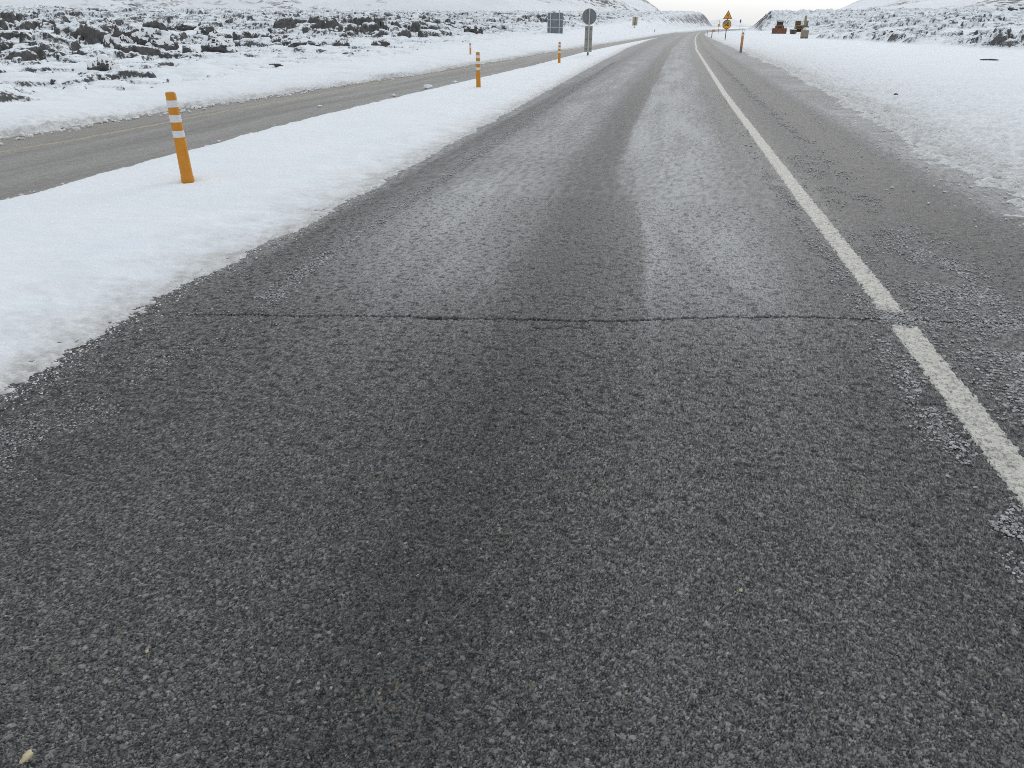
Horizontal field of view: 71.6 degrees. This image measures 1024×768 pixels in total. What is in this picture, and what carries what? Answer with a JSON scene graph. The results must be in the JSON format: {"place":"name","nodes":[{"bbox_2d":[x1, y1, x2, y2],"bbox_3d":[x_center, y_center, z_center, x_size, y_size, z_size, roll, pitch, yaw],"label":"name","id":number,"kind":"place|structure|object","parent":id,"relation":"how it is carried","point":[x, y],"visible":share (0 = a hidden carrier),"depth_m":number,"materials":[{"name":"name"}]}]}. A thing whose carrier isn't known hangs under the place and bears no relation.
{"place":"outdoors","nodes":[
{"label":"outdoors","id":0,"kind":"place"},
{"bbox_2d":[0,0,658,11],"bbox_3d":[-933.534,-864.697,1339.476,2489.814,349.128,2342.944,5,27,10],"label":"hill","id":1,"kind":"structure","parent":0,"point":[552,5],"depth_m":750.93,"materials":[{"name":"white snow"}]},
{"bbox_2d":[0,32,685,199],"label":"side road","id":2,"kind":"structure","parent":0,"point":[24,171],"depth_m":11.91,"materials":[{"name":"grey asphalt"}]},
{"bbox_2d":[0,42,618,152],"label":"yellow edge line","id":3,"kind":"object","parent":2,"relation":"on","point":[225,111],"visible":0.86,"depth_m":13.90,"materials":[{"name":"paint"}]},
{"bbox_2d":[423,84,431,88],"bbox_3d":[-2.354,-8.338,19.921,0.246,0.140,0.212,-21,33,-35],"label":"snow lump","id":4,"kind":"object","parent":2,"relation":"on","point":[428,86],"visible":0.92,"depth_m":19.86,"materials":[{"name":"white snow"}]},
{"bbox_2d":[0,42,1023,415],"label":"snow crumbs","id":5,"kind":"object","parent":2,"relation":"on","point":[78,126],"visible":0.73,"depth_m":11.14,"materials":[{"name":"white snow"}]},
{"bbox_2d":[0,5,716,137],"bbox_3d":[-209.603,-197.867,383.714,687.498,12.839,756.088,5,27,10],"label":"lava field","id":6,"kind":"structure","parent":0,"point":[51,82],"depth_m":34.61,"materials":[{"name":"white snow"}]},
{"bbox_2d":[0,30,24,39],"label":"lava boulder","id":7,"kind":"object","parent":6,"relation":"on","point":[11,34],"visible":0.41,"depth_m":40.34,"materials":[{"name":"grey stone"}]},
{"bbox_2d":[87,54,119,70],"bbox_3d":[-11.982,-9.283,20.991,1.114,0.884,0.677,5,27,10],"label":"lava boulder","id":8,"kind":"object","parent":6,"relation":"on","point":[103,62],"visible":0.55,"depth_m":20.74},
{"bbox_2d":[131,27,178,50],"bbox_3d":[-16.383,-15.574,32.746,2.129,1.647,1.648,5,27,10],"label":"lava boulder","id":9,"kind":"object","parent":6,"relation":"on","point":[154,37],"visible":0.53,"depth_m":32.23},
{"bbox_2d":[165,23,196,30],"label":"lava boulder","id":10,"kind":"object","parent":6,"relation":"on","point":[180,27],"visible":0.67,"depth_m":66.34,"materials":[{"name":"grey stone"}]},
{"bbox_2d":[182,44,197,52],"bbox_3d":[-14.407,-14.793,31.724,0.691,0.725,0.544,5,27,10],"label":"lava boulder","id":11,"kind":"object","parent":6,"relation":"on","point":[186,48],"visible":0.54,"depth_m":31.52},
{"bbox_2d":[196,24,217,35],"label":"lava boulder","id":12,"kind":"object","parent":6,"relation":"on","point":[206,29],"visible":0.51,"depth_m":52.63,"materials":[{"name":"grey stone"}]},
{"bbox_2d":[201,32,237,52],"bbox_3d":[-14.017,-16.096,33.894,1.539,1.273,1.549,-17,32,-31],"label":"lava boulder","id":13,"kind":"object","parent":6,"relation":"on","point":[211,42],"visible":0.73,"depth_m":33.57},
{"bbox_2d":[269,62,283,66],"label":"lava boulder","id":14,"kind":"object","parent":6,"relation":"on","point":[276,64],"visible":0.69,"depth_m":25.83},
{"bbox_2d":[272,35,288,45],"bbox_3d":[-13.144,-19.285,40.232,1.084,0.866,0.914,18,32,32],"label":"lava boulder","id":15,"kind":"object","parent":6,"relation":"on","point":[284,41],"visible":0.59,"depth_m":39.96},
{"bbox_2d":[288,40,319,46],"bbox_3d":[-11.033,-18.055,37.896,1.755,0.591,1.150,5,27,10],"label":"lava boulder","id":16,"kind":"object","parent":6,"relation":"on","point":[293,43],"visible":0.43,"depth_m":37.57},
{"bbox_2d":[332,36,349,45],"bbox_3d":[-9.642,-19.185,40.106,1.033,0.828,0.742,5,27,10],"label":"lava boulder","id":17,"kind":"object","parent":6,"relation":"on","point":[342,41],"visible":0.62,"depth_m":39.84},
{"bbox_2d":[371,39,389,46],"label":"lava boulder","id":18,"kind":"object","parent":6,"relation":"on","point":[378,42],"visible":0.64,"depth_m":41.10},
{"bbox_2d":[464,24,482,33],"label":"lava boulder","id":19,"kind":"object","parent":6,"relation":"on","point":[475,28],"visible":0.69,"depth_m":68.72,"materials":[{"name":"grey stone"}]},
{"bbox_2d":[0,29,1023,767],"bbox_3d":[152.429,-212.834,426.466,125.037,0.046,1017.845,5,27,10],"label":"road","id":20,"kind":"structure","parent":0,"point":[564,431],"depth_m":2.71,"materials":[{"name":"grey asphalt"}]},
{"bbox_2d":[19,749,33,763],"bbox_3d":[-1.149,0.883,1.679,0.024,0.018,0.036,5,27,10],"label":"stone chip","id":21,"kind":"object","parent":20,"relation":"on","point":[27,755],"visible":1,"depth_m":1.67,"materials":[{"name":"beige stone"}]},
{"bbox_2d":[0,61,1023,616],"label":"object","id":22,"kind":"object","parent":20,"relation":"on","point":[888,317],"visible":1,"depth_m":4.37,"materials":[{"name":"asphalt"}]},
{"bbox_2d":[694,33,1023,506],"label":"edge line","id":23,"kind":"object","parent":20,"relation":"on","point":[1009,460],"visible":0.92,"depth_m":3.74,"materials":[{"name":"white paint"}]},
{"bbox_2d":[709,18,752,27],"bbox_3d":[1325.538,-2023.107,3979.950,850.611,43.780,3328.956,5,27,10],"label":"distant hill","id":24,"kind":"structure","parent":0,"point":[734,23],"depth_m":3101.51,"materials":[{"name":"white snow"}]},
{"bbox_2d":[647,0,857,24],"label":"sky","id":25,"kind":"structure","parent":0,"point":[749,12],"materials":[{"name":"white"}]},
{"bbox_2d":[772,20,786,33],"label":"bulldozer","id":26,"kind":"object","parent":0,"point":[779,28],"visible":1,"depth_m":174.40,"materials":[{"name":"red metal"}]},
{"bbox_2d":[800,30,808,37],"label":"ribbed block","id":27,"kind":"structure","parent":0,"point":[804,33],"depth_m":102.04,"materials":[{"name":"beige concrete"}]},
{"bbox_2d":[705,4,1023,225],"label":"snow field","id":28,"kind":"structure","parent":0,"point":[926,65],"depth_m":27.51,"materials":[{"name":"white snow"}]},
{"bbox_2d":[723,10,731,38],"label":"warning sign","id":29,"kind":"object","parent":28,"relation":"on","point":[726,24],"visible":1,"depth_m":93.71,"materials":[{"name":"metal"}]},
{"bbox_2d":[739,32,743,52],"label":"marker stake","id":30,"kind":"object","parent":28,"relation":"on","point":[741,43],"visible":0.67,"depth_m":47.98,"materials":[{"name":"orange plastic"}]},
{"bbox_2d":[794,16,808,32],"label":"excavator","id":31,"kind":"object","parent":28,"relation":"on","point":[799,27],"visible":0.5,"depth_m":187.71,"materials":[{"name":"metal"}]},
{"bbox_2d":[1000,6,1023,10],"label":"lava boulder","id":32,"kind":"object","parent":28,"relation":"on","point":[1012,8],"visible":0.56,"depth_m":157.13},
{"bbox_2d":[840,0,1023,9],"bbox_3d":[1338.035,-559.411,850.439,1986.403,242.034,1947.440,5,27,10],"label":"hill","id":33,"kind":"structure","parent":0,"point":[890,4],"depth_m":824.21,"materials":[{"name":"white snow"}]},
{"label":"ground","id":34,"kind":"structure","parent":0,"visible":0},
{"bbox_2d":[103,21,133,48],"bbox_3d":[-17.974,-15.555,32.521,1.832,1.925,1.354,5,27,10],"label":"lava boulder","id":35,"kind":"object","parent":34,"relation":"on","point":[113,37],"visible":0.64,"depth_m":32.10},
{"bbox_2d":[0,38,654,394],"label":"median snow","id":36,"kind":"structure","parent":34,"relation":"on","point":[79,258],"depth_m":6.66,"materials":[{"name":"white snow"}]},
{"bbox_2d":[165,92,194,183],"bbox_3d":[-3.557,-2.599,7.623,0.210,1.000,0.210,5,27,10],"label":"bollard","id":37,"kind":"object","parent":36,"relation":"on","point":[184,163],"visible":0.92,"depth_m":7.59,"materials":[{"name":"orange plastic"}]},
{"bbox_2d":[476,52,480,86],"bbox_3d":[-0.912,-8.563,19.477,0.210,1.000,0.210,5,27,10],"label":"bollard","id":38,"kind":"object","parent":36,"relation":"on","point":[478,81],"visible":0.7,"depth_m":19.43,"materials":[{"name":"orange plastic"}]},
{"bbox_2d":[558,42,560,62],"bbox_3d":[2.194,-15.174,32.615,0.210,1.000,0.210,5,27,10],"label":"bollard","id":39,"kind":"object","parent":36,"relation":"on","point":[559,51],"visible":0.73,"depth_m":32.57,"materials":[{"name":"orange plastic"}]},
{"bbox_2d":[582,8,596,54],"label":"round sign","id":40,"kind":"object","parent":36,"relation":"on","point":[589,16],"visible":0.96,"depth_m":40.98,"materials":[{"name":"metal"}]},
{"bbox_2d":[547,10,562,33],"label":"direction sign","id":41,"kind":"object","parent":34,"relation":"on","point":[555,23],"visible":0.91,"depth_m":76.05,"materials":[{"name":"metal"}]},
{"bbox_2d":[632,17,637,27],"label":"tan sign","id":42,"kind":"object","parent":34,"relation":"on","point":[634,21],"visible":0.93,"depth_m":143.55,"materials":[{"name":"metal"}]},
{"bbox_2d":[790,29,796,33],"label":"steel skip","id":43,"kind":"object","parent":34,"relation":"on","point":[792,31],"visible":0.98,"depth_m":163.44,"materials":[{"name":"grey metal"}]},
{"bbox_2d":[843,29,877,38],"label":"lava boulder","id":44,"kind":"object","parent":34,"relation":"on","point":[872,32],"visible":0.3,"depth_m":88.15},
{"bbox_2d":[881,30,897,35],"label":"lava boulder","id":45,"kind":"object","parent":34,"relation":"on","point":[888,32],"visible":0.16,"depth_m":80.08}
]}

